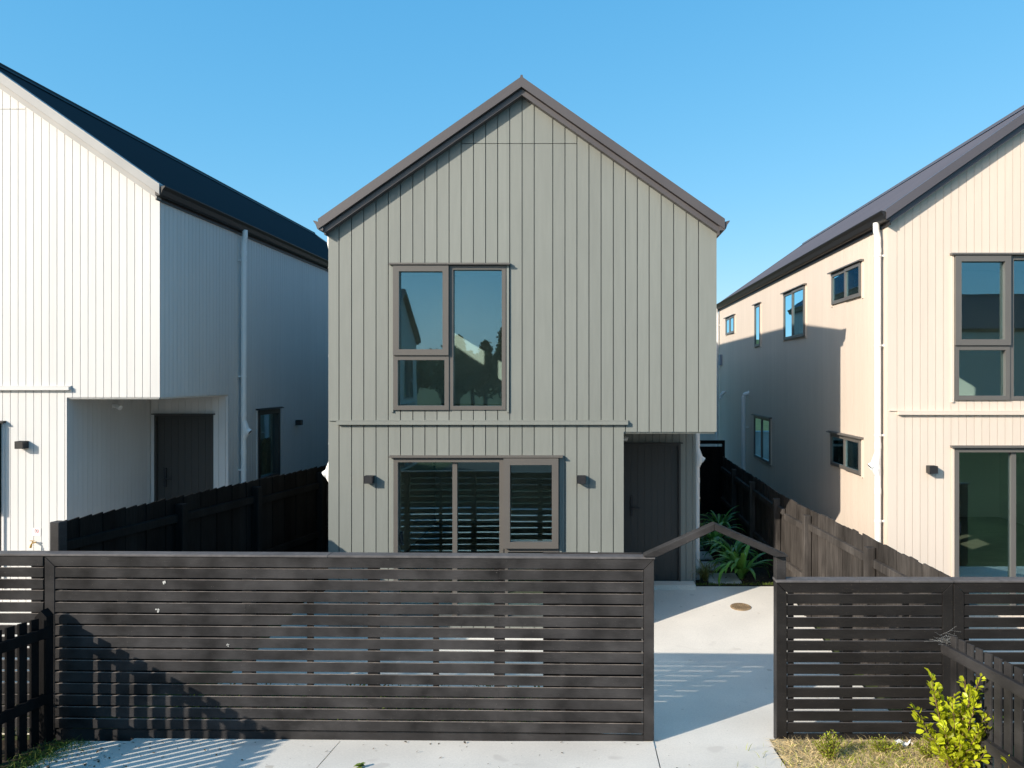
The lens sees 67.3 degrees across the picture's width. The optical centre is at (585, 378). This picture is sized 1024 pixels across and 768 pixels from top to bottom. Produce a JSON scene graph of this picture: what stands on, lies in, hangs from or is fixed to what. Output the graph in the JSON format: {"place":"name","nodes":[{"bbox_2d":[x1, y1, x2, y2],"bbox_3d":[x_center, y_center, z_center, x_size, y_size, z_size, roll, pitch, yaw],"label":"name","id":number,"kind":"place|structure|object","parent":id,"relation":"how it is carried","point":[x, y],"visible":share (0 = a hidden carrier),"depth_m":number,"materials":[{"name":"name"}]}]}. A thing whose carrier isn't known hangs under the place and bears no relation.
{"place":"outdoors","nodes":[
{"label":"outdoors","id":0,"kind":"place"},
{"bbox_2d":[0,612,30,734],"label":"patio paving","id":1,"kind":"structure","parent":0,"point":[15,670],"depth_m":7.94,"materials":[{"name":"concrete"}]},
{"bbox_2d":[26,741,339,767],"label":"driveway","id":2,"kind":"structure","parent":0,"point":[277,754],"depth_m":6.30,"materials":[{"name":"concrete"}]},
{"bbox_2d":[318,741,659,767],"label":"driveway","id":3,"kind":"structure","parent":0,"point":[504,754],"depth_m":6.30,"materials":[{"name":"concrete"}]},
{"bbox_2d":[353,762,364,767],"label":"fallen leaf","id":4,"kind":"object","parent":3,"relation":"on","point":[359,765],"visible":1,"depth_m":6.02,"materials":[{"name":"green plant"}]},
{"bbox_2d":[29,741,689,767],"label":"driveway litter","id":5,"kind":"object","parent":3,"relation":"on","point":[196,764],"visible":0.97,"depth_m":6.29,"materials":[{"name":"brown plant"}]},
{"bbox_2d":[2,514,1013,767],"bbox_3d":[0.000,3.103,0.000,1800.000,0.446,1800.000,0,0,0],"label":"ground","id":6,"kind":"structure","parent":0,"point":[268,636],"depth_m":8.01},
{"bbox_2d":[0,551,50,726],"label":"slat fence","id":7,"kind":"object","parent":6,"relation":"on","point":[35,583],"visible":0.47,"depth_m":6.71,"materials":[{"name":"black wood"}]},
{"bbox_2d":[0,608,53,763],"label":"picket fence","id":8,"kind":"object","parent":6,"relation":"on","point":[38,705],"visible":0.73,"depth_m":6.35,"materials":[{"name":"black wood"}]},
{"bbox_2d":[0,740,71,767],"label":"garden strip","id":9,"kind":"object","parent":6,"relation":"on","point":[27,751],"visible":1,"depth_m":6.34,"materials":[{"name":"soil"}]},
{"bbox_2d":[0,736,113,767],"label":"weedy grass","id":10,"kind":"structure","parent":9,"relation":"on","point":[42,755],"depth_m":6.24,"materials":[{"name":"green plant"}]},
{"bbox_2d":[0,63,327,601],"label":"gable house","id":11,"kind":"structure","parent":6,"relation":"on","point":[163,324],"depth_m":9.92,"materials":[{"name":"white paint"}]},
{"bbox_2d":[0,421,5,578],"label":"sliding door","id":12,"kind":"structure","parent":11,"relation":"in","point":[2,423],"depth_m":9.63,"materials":[{"name":"black metal"}]},
{"bbox_2d":[33,528,40,535],"bbox_3d":[-6.930,1.935,9.646,0.094,0.094,0.006,0,0,0],"label":"water sign","id":13,"kind":"object","parent":11,"relation":"attached to","point":[36,531],"visible":1,"depth_m":9.64,"materials":[{"name":"white plastic"}]},
{"bbox_2d":[151,414,214,500],"bbox_3d":[-6.045,1.585,11.518,0.940,2.120,0.125,0,0,0],"label":"door","id":14,"kind":"structure","parent":11,"relation":"in","point":[183,443],"depth_m":11.53,"materials":[{"name":"grey paint"}]},
{"bbox_2d":[256,407,283,478],"bbox_3d":[-5.383,1.118,12.947,0.155,1.254,0.995,0,0,0],"label":"window","id":15,"kind":"structure","parent":11,"relation":"in","point":[275,459],"depth_m":13.22,"materials":[{"name":"black metal"}]},
{"bbox_2d":[50,464,327,737],"bbox_3d":[-3.997,2.337,14.218,0.755,2.114,14.888,0,0,3],"label":"paling fence","id":16,"kind":"object","parent":6,"relation":"on","point":[288,512],"visible":0.18,"depth_m":8.93,"materials":[{"name":"black wood"}]},
{"bbox_2d":[149,694,542,732],"bbox_3d":[-1.975,3.194,7.350,4.250,0.105,1.140,0,0,0],"label":"lawn strip","id":17,"kind":"object","parent":6,"relation":"on","point":[358,708],"depth_m":7.40,"materials":[{"name":"plant"}]},
{"bbox_2d":[142,683,541,729],"bbox_3d":[-1.936,3.142,7.347,4.177,0.290,1.176,0,0,0],"label":"ground cover","id":18,"kind":"object","parent":17,"relation":"on","point":[352,707],"visible":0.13,"depth_m":7.28,"materials":[{"name":"green plant"}]},
{"bbox_2d":[43,551,654,741],"bbox_3d":[-2.075,2.421,6.691,5.354,1.798,0.125,0,0,1],"label":"slat fence","id":19,"kind":"object","parent":6,"relation":"on","point":[596,643],"visible":0.96,"depth_m":6.64,"materials":[{"name":"black wood"}]},
{"bbox_2d":[313,75,729,627],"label":"gable house","id":20,"kind":"structure","parent":6,"relation":"on","point":[522,314],"depth_m":9.65,"materials":[{"name":"grey paint"}]},
{"bbox_2d":[388,263,509,411],"bbox_3d":[-1.712,-0.518,9.653,1.519,1.883,0.155,0,0,0],"label":"window","id":21,"kind":"structure","parent":20,"relation":"in","point":[447,353],"depth_m":9.62,"materials":[{"name":"beige metal"}]},
{"bbox_2d":[389,455,562,616],"bbox_3d":[-1.376,2.023,9.650,2.181,2.114,0.160,0,0,0],"label":"sliding door","id":22,"kind":"structure","parent":20,"relation":"in","point":[506,544],"depth_m":9.62,"materials":[{"name":"beige metal"}]},
{"bbox_2d":[624,442,682,580],"bbox_3d":[0.990,2.020,11.518,0.940,2.120,0.125,0,0,0],"label":"door","id":23,"kind":"structure","parent":20,"relation":"in","point":[652,470],"depth_m":11.53,"materials":[{"name":"grey paint"}]},
{"bbox_2d":[700,440,724,513],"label":"side gate","id":24,"kind":"structure","parent":20,"relation":"attached to","point":[710,482],"depth_m":17.34,"materials":[{"name":"black wood"}]},
{"bbox_2d":[773,556,785,738],"bbox_3d":[1.695,2.387,6.671,0.086,1.706,0.098,0,0,0],"label":"gate post","id":25,"kind":"object","parent":6,"relation":"on","point":[779,567],"visible":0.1,"depth_m":6.64,"materials":[{"name":"black wood"}]},
{"bbox_2d":[643,522,787,556],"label":"gable arch","id":26,"kind":"structure","parent":25,"relation":"on","point":[675,543],"depth_m":6.55,"materials":[{"name":"brown wood"}]},
{"bbox_2d":[721,456,950,721],"bbox_3d":[3.031,2.572,12.038,0.325,1.640,10.638,0,0,-1],"label":"paling fence","id":27,"kind":"object","parent":6,"relation":"on","point":[809,542],"visible":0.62,"depth_m":10.23,"materials":[{"name":"wood"}]},
{"bbox_2d":[773,577,953,739],"bbox_3d":[2.412,2.530,6.649,1.540,1.580,0.125,0,0,0],"label":"slat fence","id":28,"kind":"object","parent":6,"relation":"on","point":[845,680],"visible":0.85,"depth_m":6.60,"materials":[{"name":"black wood"}]},
{"bbox_2d":[716,105,1023,628],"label":"gable house","id":29,"kind":"structure","parent":6,"relation":"on","point":[870,368],"depth_m":10.46,"materials":[{"name":"beige paint"}]},
{"bbox_2d":[723,314,735,335],"bbox_3d":[3.822,-1.402,20.117,0.155,0.504,1.335,0,0,0],"label":"window","id":30,"kind":"structure","parent":29,"relation":"in","point":[729,320],"depth_m":20.02,"materials":[{"name":"glass"}]},
{"bbox_2d":[752,302,760,347],"bbox_3d":[3.822,-1.177,16.907,0.155,0.984,0.635,0,0,0],"label":"window","id":31,"kind":"structure","parent":29,"relation":"in","point":[757,306],"depth_m":16.92,"materials":[{"name":"blue glass"}]},
{"bbox_2d":[751,414,771,464],"bbox_3d":[3.822,1.288,16.478,0.155,0.984,1.655,0,0,0],"label":"window","id":32,"kind":"structure","parent":29,"relation":"in","point":[762,425],"depth_m":16.40,"materials":[{"name":"glass"}]},
{"bbox_2d":[780,283,806,341],"bbox_3d":[3.822,-1.179,13.948,0.155,0.939,1.535,0,0,0],"label":"window","id":33,"kind":"structure","parent":29,"relation":"in","point":[794,299],"depth_m":13.82,"materials":[{"name":"blue glass"}]},
{"bbox_2d":[826,430,863,477],"bbox_3d":[3.822,1.083,11.197,0.155,0.554,1.415,0,0,0],"label":"window","id":34,"kind":"structure","parent":29,"relation":"in","point":[846,450],"depth_m":11.08,"materials":[{"name":"grey metal"}]},
{"bbox_2d":[827,259,863,306],"bbox_3d":[3.822,-1.377,11.168,0.155,0.534,1.375,0,0,0],"label":"window","id":35,"kind":"structure","parent":29,"relation":"in","point":[847,281],"depth_m":11.04,"materials":[{"name":"grey metal"}]},
{"bbox_2d":[950,253,1023,401],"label":"window","id":36,"kind":"structure","parent":29,"relation":"in","point":[1005,343],"depth_m":9.62,"materials":[{"name":"grey metal"}]},
{"bbox_2d":[950,445,1023,604],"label":"sliding door","id":37,"kind":"structure","parent":29,"relation":"in","point":[955,449],"depth_m":9.63,"materials":[{"name":"grey metal"}]},
{"bbox_2d":[764,734,1003,767],"bbox_3d":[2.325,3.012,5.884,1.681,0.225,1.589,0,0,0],"label":"dry grass","id":38,"kind":"structure","parent":6,"relation":"on","point":[837,754],"depth_m":6.20,"materials":[{"name":"beige plant"}]},
{"bbox_2d":[812,730,843,760],"bbox_3d":[1.954,2.950,6.182,0.226,0.249,0.200,0,0,32],"label":"box hedge plant","id":39,"kind":"object","parent":38,"relation":"on","point":[827,751],"visible":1,"depth_m":6.15,"materials":[{"name":"green plant"}]},
{"bbox_2d":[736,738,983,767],"bbox_3d":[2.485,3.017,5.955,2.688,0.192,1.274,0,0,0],"label":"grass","id":40,"kind":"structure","parent":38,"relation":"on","point":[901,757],"depth_m":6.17,"materials":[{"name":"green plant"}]},
{"bbox_2d":[865,734,902,752],"bbox_3d":[2.466,3.029,6.328,0.302,0.128,0.205,0,0,0],"label":"box hedge plant","id":41,"kind":"object","parent":38,"relation":"on","point":[879,746],"visible":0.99,"depth_m":6.32,"materials":[{"name":"green plant"}]},
{"bbox_2d":[895,739,912,746],"bbox_3d":[2.687,3.076,6.453,0.152,0.048,0.077,0,0,0],"label":"plastic scrap","id":42,"kind":"object","parent":38,"relation":"on","point":[905,743],"visible":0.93,"depth_m":6.44,"materials":[{"name":"white plastic"}]},
{"bbox_2d":[913,734,933,758],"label":"box hedge plant","id":43,"kind":"object","parent":38,"relation":"on","point":[927,752],"visible":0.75,"depth_m":6.17,"materials":[{"name":"green plant"}]},
{"bbox_2d":[907,667,1003,767],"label":"leafy shrub","id":44,"kind":"object","parent":38,"relation":"on","point":[953,745],"visible":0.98,"depth_m":5.87,"materials":[{"name":"green plant"}]},
{"bbox_2d":[941,635,1023,767],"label":"picket fence","id":45,"kind":"object","parent":6,"relation":"on","point":[971,660],"visible":0.66,"depth_m":5.74,"materials":[{"name":"black wood"}]},
{"bbox_2d":[925,630,957,644],"bbox_3d":[3.056,2.202,6.517,0.299,0.172,0.111,0,0,0],"label":"cobweb","id":46,"kind":"object","parent":45,"relation":"attached to","point":[942,639],"visible":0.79,"depth_m":6.52,"materials":[{"name":"fabric"}]},
{"bbox_2d":[948,577,1023,744],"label":"slat fence","id":47,"kind":"object","parent":6,"relation":"on","point":[963,610],"visible":0.52,"depth_m":6.60,"materials":[{"name":"black wood"}]},
{"bbox_2d":[0,0,1023,314],"label":"sky","id":48,"kind":"structure","parent":0,"point":[784,119],"materials":[{"name":"blue"}]},
{"bbox_2d":[131,586,901,752],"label":"courtyard paving","id":49,"kind":"structure","parent":0,"point":[713,668],"depth_m":8.62,"materials":[{"name":"concrete"}]},
{"bbox_2d":[730,603,750,610],"bbox_3d":[2.142,3.152,10.550,0.284,0.019,0.284,-1,4,-20],"label":"drain grate","id":50,"kind":"object","parent":49,"relation":"on","point":[740,606],"visible":1,"depth_m":10.54,"materials":[{"name":"metal"}]},
{"bbox_2d":[700,432,715,445],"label":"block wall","id":51,"kind":"structure","parent":0,"point":[707,436],"depth_m":26.00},
{"bbox_2d":[656,748,785,767],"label":"entrance path","id":52,"kind":"structure","parent":0,"point":[705,757],"depth_m":6.22,"materials":[{"name":"concrete"}]},
{"bbox_2d":[696,514,772,585],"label":"garden soil","id":53,"kind":"structure","parent":0,"point":[761,579],"depth_m":12.31,"materials":[{"name":"brown soil"}]},
{"bbox_2d":[700,551,712,559],"bbox_3d":[1.967,3.105,13.355,0.446,0.055,0.550,0,0,0],"label":"stepping stone","id":54,"kind":"object","parent":53,"relation":"on","point":[706,557],"visible":0.28,"depth_m":13.22,"materials":[{"name":"stone"}]},
{"bbox_2d":[691,559,729,580],"bbox_3d":[1.800,2.899,11.736,0.776,0.404,0.766,0,0,-22],"label":"grass tuft","id":55,"kind":"object","parent":53,"relation":"on","point":[704,574],"visible":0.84,"depth_m":11.68,"materials":[{"name":"green plant"}]},
{"bbox_2d":[700,561,721,570],"bbox_3d":[2.017,3.108,12.618,0.459,0.055,0.545,0,0,0],"label":"stepping stone","id":56,"kind":"object","parent":53,"relation":"on","point":[712,569],"visible":0.14,"depth_m":12.66,"materials":[{"name":"stone"}]},
{"bbox_2d":[700,506,740,530],"bbox_3d":[2.658,2.852,14.960,1.155,0.657,1.247,0,0,0],"label":"strap leaf plant","id":57,"kind":"object","parent":53,"relation":"on","point":[724,519],"visible":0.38,"depth_m":15.05,"materials":[{"name":"green plant"}]},
{"bbox_2d":[700,522,742,554],"bbox_3d":[2.270,2.908,13.831,1.297,0.589,1.234,0,0,0],"label":"strap leaf plant","id":58,"kind":"object","parent":53,"relation":"on","point":[714,534],"visible":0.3,"depth_m":13.73,"materials":[{"name":"green plant"}]},
{"bbox_2d":[707,573,741,583],"bbox_3d":[2.123,3.111,11.854,0.496,0.055,0.555,0,0,0],"label":"stepping stone","id":59,"kind":"object","parent":53,"relation":"on","point":[732,578],"visible":0.62,"depth_m":11.79,"materials":[{"name":"stone"}]},
{"bbox_2d":[701,536,763,563],"bbox_3d":[2.427,2.965,12.812,1.110,0.488,1.226,0,0,0],"label":"strap leaf plant","id":60,"kind":"object","parent":53,"relation":"on","point":[737,546],"visible":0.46,"depth_m":12.87,"materials":[{"name":"green plant"}]},
{"bbox_2d":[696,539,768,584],"bbox_3d":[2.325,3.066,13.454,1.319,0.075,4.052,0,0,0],"label":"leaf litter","id":61,"kind":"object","parent":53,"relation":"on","point":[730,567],"visible":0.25,"depth_m":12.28,"materials":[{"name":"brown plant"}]},
{"bbox_2d":[696,581,772,585],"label":"edge weeds","id":62,"kind":"object","parent":53,"relation":"on","point":[710,583],"visible":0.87,"depth_m":11.47,"materials":[{"name":"green plant"}]},
{"bbox_2d":[705,540,772,585],"bbox_3d":[2.433,2.864,11.830,1.261,0.643,1.093,0,0,0],"label":"strap leaf plant","id":63,"kind":"object","parent":53,"relation":"on","point":[737,563],"visible":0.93,"depth_m":11.82,"materials":[{"name":"green plant"}]},
{"bbox_2d":[969,639,1023,721],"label":"patio paving","id":64,"kind":"structure","parent":0,"point":[1002,651],"depth_m":9.03,"materials":[{"name":"concrete"}]}
]}

